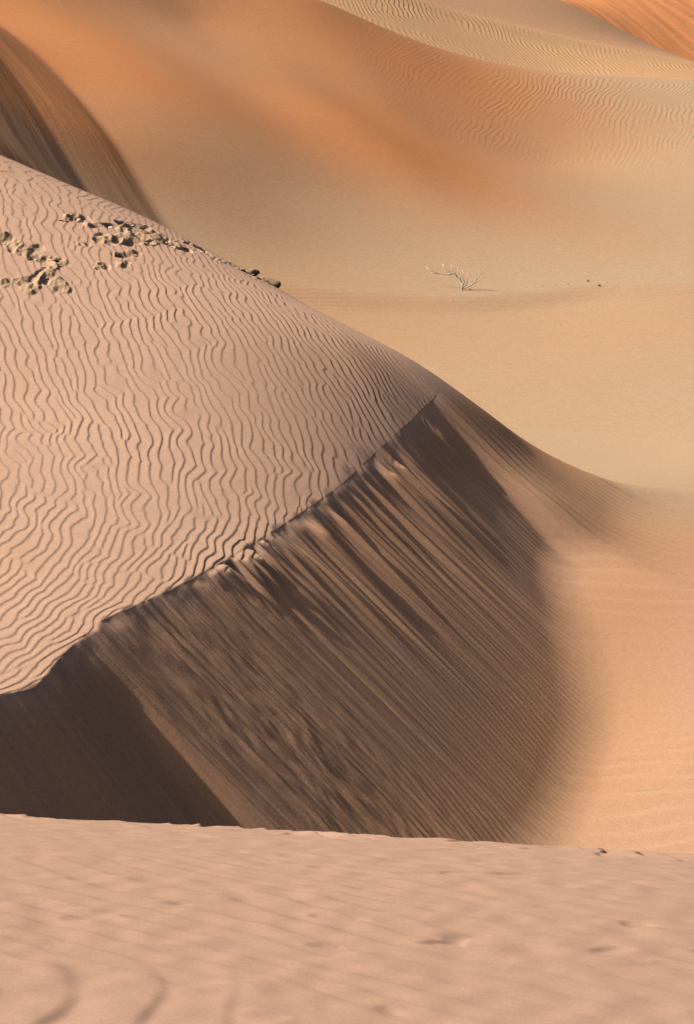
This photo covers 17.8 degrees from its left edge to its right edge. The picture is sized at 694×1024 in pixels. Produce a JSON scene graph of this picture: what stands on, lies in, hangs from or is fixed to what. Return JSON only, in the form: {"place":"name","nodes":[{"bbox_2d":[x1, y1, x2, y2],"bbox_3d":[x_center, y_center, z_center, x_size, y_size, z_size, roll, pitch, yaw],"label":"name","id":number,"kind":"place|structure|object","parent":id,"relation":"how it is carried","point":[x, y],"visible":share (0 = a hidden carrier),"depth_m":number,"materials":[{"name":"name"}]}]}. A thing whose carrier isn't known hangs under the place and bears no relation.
{"place":"outdoors","nodes":[
{"label":"outdoors","id":0,"kind":"place"},
{"bbox_2d":[0,155,693,853],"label":"crescent dune","id":1,"kind":"structure","parent":0,"point":[272,557],"depth_m":21.27,"materials":[{"name":"sand"}]},
{"bbox_2d":[246,268,259,275],"bbox_3d":[-1.185,-2.960,27.507,0.272,0.114,0.118,-2,5,42],"label":"sand clod","id":2,"kind":"object","parent":1,"relation":"on","point":[255,272],"visible":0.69,"depth_m":27.43,"materials":[{"name":"brown sand"}]},
{"bbox_2d":[263,278,280,287],"bbox_3d":[-0.933,-2.827,27.392,0.126,0.118,0.290,-11,19,-34],"label":"sand clod","id":3,"kind":"object","parent":1,"relation":"on","point":[275,283],"visible":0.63,"depth_m":27.32,"materials":[{"name":"brown sand"}]},
{"bbox_2d":[0,0,693,812],"bbox_3d":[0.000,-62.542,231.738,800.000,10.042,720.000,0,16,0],"label":"ground","id":4,"kind":"structure","parent":0,"point":[352,170],"depth_m":52.65,"materials":[{"name":"sand"}]},
{"bbox_2d":[426,264,486,289],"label":"dry shrub","id":5,"kind":"object","parent":4,"relation":"on","point":[474,282],"visible":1,"depth_m":46.62,"materials":[{"name":"beige plant"}]},
{"bbox_2d":[0,814,693,1023],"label":"foreground dune","id":6,"kind":"structure","parent":0,"point":[112,922],"depth_m":4.49,"materials":[{"name":"beige sand"}]},
{"bbox_2d":[321,0,693,79],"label":"dune","id":7,"kind":"structure","parent":0,"point":[556,36],"depth_m":87.98,"materials":[{"name":"sand"}]},
{"bbox_2d":[562,0,693,60],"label":"orange dune","id":8,"kind":"structure","parent":0,"point":[667,25],"depth_m":106.12,"materials":[{"name":"orange sand"}]}
]}

